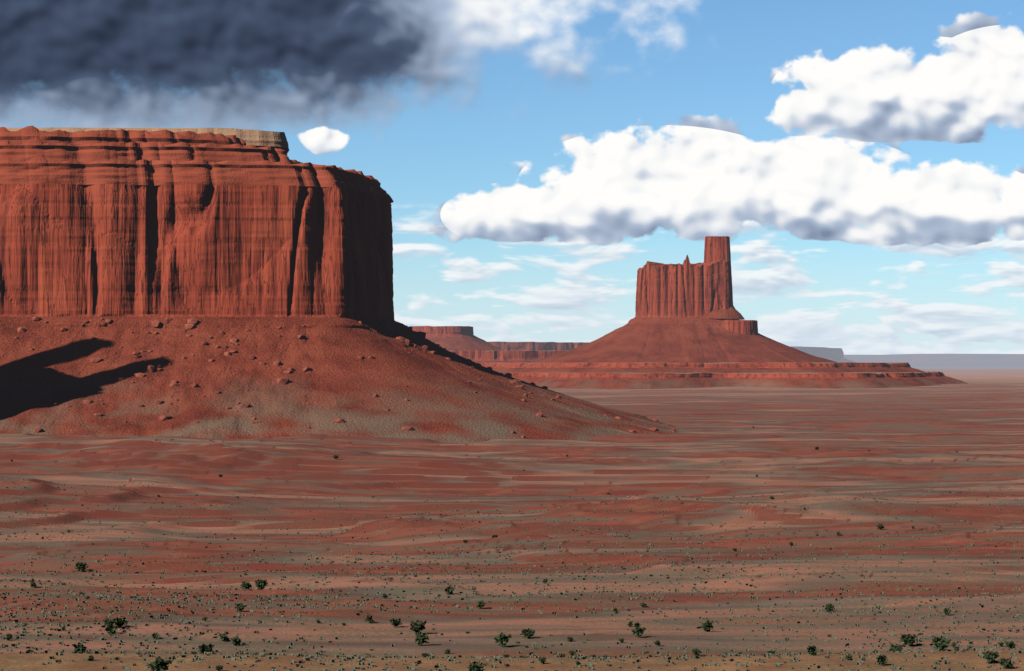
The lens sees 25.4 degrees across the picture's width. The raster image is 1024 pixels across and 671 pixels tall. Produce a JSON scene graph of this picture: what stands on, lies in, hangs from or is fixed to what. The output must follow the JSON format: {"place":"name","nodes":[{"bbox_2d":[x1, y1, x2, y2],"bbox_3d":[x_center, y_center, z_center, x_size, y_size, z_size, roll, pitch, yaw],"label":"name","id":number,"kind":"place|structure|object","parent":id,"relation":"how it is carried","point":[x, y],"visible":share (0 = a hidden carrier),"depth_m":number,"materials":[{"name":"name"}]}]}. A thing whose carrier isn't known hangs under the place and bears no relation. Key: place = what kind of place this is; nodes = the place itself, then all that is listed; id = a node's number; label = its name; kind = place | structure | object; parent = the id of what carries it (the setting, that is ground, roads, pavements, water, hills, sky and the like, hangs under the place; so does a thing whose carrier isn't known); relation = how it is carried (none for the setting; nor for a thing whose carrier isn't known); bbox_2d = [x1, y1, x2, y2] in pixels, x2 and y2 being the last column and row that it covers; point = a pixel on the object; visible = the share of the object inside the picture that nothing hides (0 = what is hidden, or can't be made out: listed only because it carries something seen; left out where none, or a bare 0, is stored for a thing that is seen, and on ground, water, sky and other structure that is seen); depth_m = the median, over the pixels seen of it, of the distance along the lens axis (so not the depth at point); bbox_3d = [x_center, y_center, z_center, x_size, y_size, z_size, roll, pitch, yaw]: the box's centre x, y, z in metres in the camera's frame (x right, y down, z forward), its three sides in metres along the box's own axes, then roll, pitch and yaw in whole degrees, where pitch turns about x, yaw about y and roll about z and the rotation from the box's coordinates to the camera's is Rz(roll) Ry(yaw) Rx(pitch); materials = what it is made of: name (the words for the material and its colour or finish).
{"place":"outdoors","nodes":[
{"label":"outdoors","id":0,"kind":"place"},
{"bbox_2d":[411,326,503,350],"bbox_3d":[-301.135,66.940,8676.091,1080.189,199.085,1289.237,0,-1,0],"label":"mesa","id":1,"kind":"structure","parent":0,"point":[456,338],"depth_m":8415.18,"materials":[{"name":"red stone"}]},
{"bbox_2d":[450,350,568,363],"bbox_3d":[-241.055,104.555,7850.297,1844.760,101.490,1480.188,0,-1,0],"label":"mesa","id":2,"kind":"structure","parent":0,"point":[479,356],"depth_m":7269.27,"materials":[{"name":"red stone"}]},
{"bbox_2d":[0,367,1023,670],"bbox_3d":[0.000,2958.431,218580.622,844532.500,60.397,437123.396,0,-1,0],"label":"ground","id":3,"kind":"structure","parent":0,"point":[718,453],"depth_m":1181.02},
{"bbox_2d":[4,633,12,640],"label":"shrub","id":4,"kind":"object","parent":3,"relation":"on","point":[9,636],"visible":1,"depth_m":667.80,"materials":[{"name":"green plant"}]},
{"bbox_2d":[30,581,37,587],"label":"juniper","id":5,"kind":"object","parent":3,"relation":"on","point":[33,584],"visible":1,"depth_m":859.13,"materials":[{"name":"green plant"}]},
{"bbox_2d":[72,642,87,653],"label":"shrub","id":6,"kind":"object","parent":3,"relation":"on","point":[79,647],"visible":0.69,"depth_m":624.10,"materials":[{"name":"green plant"}]},
{"bbox_2d":[75,562,87,571],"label":"juniper","id":7,"kind":"object","parent":3,"relation":"on","point":[81,566],"visible":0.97,"depth_m":966.18,"materials":[{"name":"green plant"}]},
{"bbox_2d":[103,618,114,625],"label":"juniper","id":8,"kind":"object","parent":3,"relation":"on","point":[108,622],"visible":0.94,"depth_m":697.70,"materials":[{"name":"green plant"}]},
{"bbox_2d":[105,625,117,634],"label":"juniper","id":9,"kind":"object","parent":3,"relation":"on","point":[111,629],"visible":1,"depth_m":683.95,"materials":[{"name":"green plant"}]},
{"bbox_2d":[112,617,126,627],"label":"shrub","id":10,"kind":"object","parent":3,"relation":"on","point":[119,622],"visible":1,"depth_m":699.92,"materials":[{"name":"green plant"}]},
{"bbox_2d":[151,632,158,638],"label":"shrub","id":11,"kind":"object","parent":3,"relation":"on","point":[154,635],"visible":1,"depth_m":673.15,"materials":[{"name":"green plant"}]},
{"bbox_2d":[148,656,172,670],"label":"juniper","id":12,"kind":"object","parent":3,"relation":"on","point":[157,664],"visible":1,"depth_m":548.05,"materials":[{"name":"green plant"}]},
{"bbox_2d":[198,644,214,653],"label":"shrub","id":13,"kind":"object","parent":3,"relation":"on","point":[203,648],"visible":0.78,"depth_m":620.17,"materials":[{"name":"green plant"}]},
{"bbox_2d":[215,665,222,670],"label":"shrub","id":14,"kind":"object","parent":3,"relation":"on","point":[219,667],"visible":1,"depth_m":557.10,"materials":[{"name":"green plant"}]},
{"bbox_2d":[219,633,229,641],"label":"juniper","id":15,"kind":"object","parent":3,"relation":"on","point":[224,637],"visible":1,"depth_m":668.27,"materials":[{"name":"green plant"}]},
{"bbox_2d":[231,636,240,645],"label":"juniper","id":16,"kind":"object","parent":3,"relation":"on","point":[236,640],"visible":1,"depth_m":657.05,"materials":[{"name":"green plant"}]},
{"bbox_2d":[235,602,246,611],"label":"juniper","id":17,"kind":"object","parent":3,"relation":"on","point":[240,607],"visible":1,"depth_m":761.71,"materials":[{"name":"green plant"}]},
{"bbox_2d":[241,580,251,588],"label":"juniper","id":18,"kind":"object","parent":3,"relation":"on","point":[246,584],"visible":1,"depth_m":854.64,"materials":[{"name":"green plant"}]},
{"bbox_2d":[254,579,267,589],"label":"shrub","id":19,"kind":"object","parent":3,"relation":"on","point":[261,584],"visible":1,"depth_m":858.22,"materials":[{"name":"green plant"}]},
{"bbox_2d":[0,126,680,441],"bbox_3d":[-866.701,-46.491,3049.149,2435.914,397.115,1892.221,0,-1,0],"label":"mesa","id":20,"kind":"structure","parent":3,"relation":"on","point":[126,231],"depth_m":2652.99,"materials":[{"name":"red stone"}]},
{"bbox_2d":[6,127,288,152],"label":"caprock","id":21,"kind":"structure","parent":20,"relation":"on","point":[262,138],"depth_m":2811.04,"materials":[{"name":"beige stone"}]},
{"bbox_2d":[0,316,675,437],"bbox_3d":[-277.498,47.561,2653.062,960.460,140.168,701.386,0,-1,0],"label":"talus boulders","id":22,"kind":"object","parent":20,"relation":"on","point":[191,323],"visible":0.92,"depth_m":2578.59,"materials":[{"name":"red stone"}]},
{"bbox_2d":[365,615,374,622],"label":"juniper","id":23,"kind":"object","parent":3,"relation":"on","point":[369,619],"visible":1,"depth_m":738.81,"materials":[{"name":"green plant"}]},
{"bbox_2d":[389,618,401,626],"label":"juniper","id":24,"kind":"object","parent":3,"relation":"on","point":[396,622],"visible":1,"depth_m":724.35,"materials":[{"name":"green plant"}]},
{"bbox_2d":[410,620,426,633],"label":"juniper","id":25,"kind":"object","parent":3,"relation":"on","point":[416,626],"visible":0.98,"depth_m":694.74,"materials":[{"name":"green plant"}]},
{"bbox_2d":[414,632,428,645],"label":"shrub","id":26,"kind":"object","parent":3,"relation":"on","point":[421,638],"visible":1,"depth_m":658.15,"materials":[{"name":"green plant"}]},
{"bbox_2d":[445,586,454,594],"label":"juniper","id":27,"kind":"object","parent":3,"relation":"on","point":[449,590],"visible":1,"depth_m":834.24,"materials":[{"name":"green plant"}]},
{"bbox_2d":[467,661,485,670],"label":"shrub","id":28,"kind":"object","parent":3,"relation":"on","point":[475,667],"visible":1,"depth_m":547.67,"materials":[{"name":"green plant"}]},
{"bbox_2d":[476,600,485,608],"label":"juniper","id":29,"kind":"object","parent":3,"relation":"on","point":[480,604],"visible":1,"depth_m":794.46,"materials":[{"name":"green plant"}]},
{"bbox_2d":[494,632,511,646],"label":"juniper","id":30,"kind":"object","parent":3,"relation":"on","point":[502,638],"visible":1,"depth_m":655.44,"materials":[{"name":"green plant"}]},
{"bbox_2d":[0,478,1023,670],"bbox_3d":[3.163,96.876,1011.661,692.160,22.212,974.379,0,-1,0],"label":"sagebrush scrub","id":31,"kind":"object","parent":3,"relation":"on","point":[436,666],"visible":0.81,"depth_m":779.34,"materials":[{"name":"green plant"}]},
{"bbox_2d":[520,628,534,638],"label":"shrub","id":32,"kind":"object","parent":3,"relation":"on","point":[528,633],"visible":1,"depth_m":681.10,"materials":[{"name":"green plant"}]},
{"bbox_2d":[538,657,546,663],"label":"shrub","id":33,"kind":"object","parent":3,"relation":"on","point":[542,660],"visible":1,"depth_m":571.05,"materials":[{"name":"green plant"}]},
{"bbox_2d":[631,626,645,637],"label":"shrub","id":34,"kind":"object","parent":3,"relation":"on","point":[638,630],"visible":1,"depth_m":681.32,"materials":[{"name":"green plant"}]},
{"bbox_2d":[653,640,660,645],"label":"shrub","id":35,"kind":"object","parent":3,"relation":"on","point":[657,643],"visible":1,"depth_m":656.38,"materials":[{"name":"green plant"}]},
{"bbox_2d":[691,648,700,655],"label":"shrub","id":36,"kind":"object","parent":3,"relation":"on","point":[696,652],"visible":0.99,"depth_m":634.23,"materials":[{"name":"green plant"}]},
{"bbox_2d":[700,619,713,631],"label":"shrub","id":37,"kind":"object","parent":3,"relation":"on","point":[706,626],"visible":1,"depth_m":703.31,"materials":[{"name":"green plant"}]},
{"bbox_2d":[499,371,968,388],"bbox_3d":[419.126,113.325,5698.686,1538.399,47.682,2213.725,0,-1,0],"label":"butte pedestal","id":38,"kind":"object","parent":3,"relation":"on","point":[610,380],"visible":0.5,"depth_m":4719.95,"materials":[{"name":"red stone"}]},
{"bbox_2d":[481,362,923,372],"bbox_3d":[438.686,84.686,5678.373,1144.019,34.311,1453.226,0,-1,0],"label":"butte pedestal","id":39,"kind":"object","parent":38,"relation":"on","point":[755,367],"visible":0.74,"depth_m":5038.18,"materials":[{"name":"red stone"}]},
{"bbox_2d":[530,255,835,362],"bbox_3d":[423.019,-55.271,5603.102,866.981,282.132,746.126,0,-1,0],"label":"butte","id":40,"kind":"object","parent":39,"relation":"on","point":[669,323],"visible":0.94,"depth_m":5504.15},
{"bbox_2d":[703,236,743,319],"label":"rock tower","id":41,"kind":"structure","parent":40,"relation":"on","point":[716,248],"depth_m":5576.25,"materials":[{"name":"red stone"}]},
{"bbox_2d":[722,320,757,334],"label":"rock ledge","id":42,"kind":"object","parent":40,"relation":"on","point":[748,327],"visible":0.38,"depth_m":5500.87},
{"bbox_2d":[807,645,818,655],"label":"juniper","id":43,"kind":"object","parent":3,"relation":"on","point":[812,649],"visible":1,"depth_m":590.18,"materials":[{"name":"green plant"}]},
{"bbox_2d":[824,604,834,611],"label":"juniper","id":44,"kind":"object","parent":3,"relation":"on","point":[828,608],"visible":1,"depth_m":776.13,"materials":[{"name":"green plant"}]},
{"bbox_2d":[877,524,883,529],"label":"juniper","id":45,"kind":"object","parent":3,"relation":"on","point":[880,527],"visible":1,"depth_m":1165.13,"materials":[{"name":"green plant"}]},
{"bbox_2d":[876,654,888,665],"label":"shrub","id":46,"kind":"object","parent":3,"relation":"on","point":[882,659],"visible":1,"depth_m":568.94,"materials":[{"name":"green plant"}]},
{"bbox_2d":[889,643,903,651],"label":"shrub","id":47,"kind":"object","parent":3,"relation":"on","point":[892,647],"visible":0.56,"depth_m":616.32,"materials":[{"name":"green plant"}]},
{"bbox_2d":[900,633,917,646],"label":"juniper","id":48,"kind":"object","parent":3,"relation":"on","point":[908,639],"visible":1,"depth_m":658.61,"materials":[{"name":"green plant"}]},
{"bbox_2d":[929,636,950,650],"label":"juniper","id":49,"kind":"object","parent":3,"relation":"on","point":[941,643],"visible":1,"depth_m":604.97,"materials":[{"name":"green plant"}]},
{"bbox_2d":[943,607,950,614],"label":"shrub","id":50,"kind":"object","parent":3,"relation":"on","point":[946,611],"visible":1,"depth_m":759.97,"materials":[{"name":"green plant"}]},
{"bbox_2d":[983,651,998,663],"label":"shrub","id":51,"kind":"object","parent":3,"relation":"on","point":[990,657],"visible":1,"depth_m":573.34,"materials":[{"name":"green plant"}]},
{"bbox_2d":[998,657,1014,668],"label":"shrub","id":52,"kind":"object","parent":3,"relation":"on","point":[1005,662],"visible":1,"depth_m":563.21,"materials":[{"name":"green plant"}]},
{"bbox_2d":[1004,641,1016,648],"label":"juniper","id":53,"kind":"object","parent":3,"relation":"on","point":[1010,644],"visible":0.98,"depth_m":608.68,"materials":[{"name":"green plant"}]},
{"bbox_2d":[0,0,1023,354],"label":"sky","id":54,"kind":"structure","parent":0,"point":[860,162],"materials":[{"name":"blue"}]},
{"bbox_2d":[488,342,589,350],"bbox_3d":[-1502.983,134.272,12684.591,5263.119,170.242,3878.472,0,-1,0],"label":"plateau","id":55,"kind":"structure","parent":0,"point":[530,346],"depth_m":11242.82,"materials":[{"name":"red stone"}]},
{"bbox_2d":[791,346,857,362],"bbox_3d":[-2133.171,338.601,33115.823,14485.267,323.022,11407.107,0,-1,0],"label":"range","id":56,"kind":"structure","parent":0,"point":[835,354],"depth_m":31172.17,"materials":[{"name":"grey stone"}]},
{"bbox_2d":[843,354,1023,366],"bbox_3d":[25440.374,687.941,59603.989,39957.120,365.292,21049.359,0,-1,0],"label":"range","id":57,"kind":"structure","parent":0,"point":[964,360],"depth_m":51702.73,"materials":[{"name":"grey stone"}]}
]}

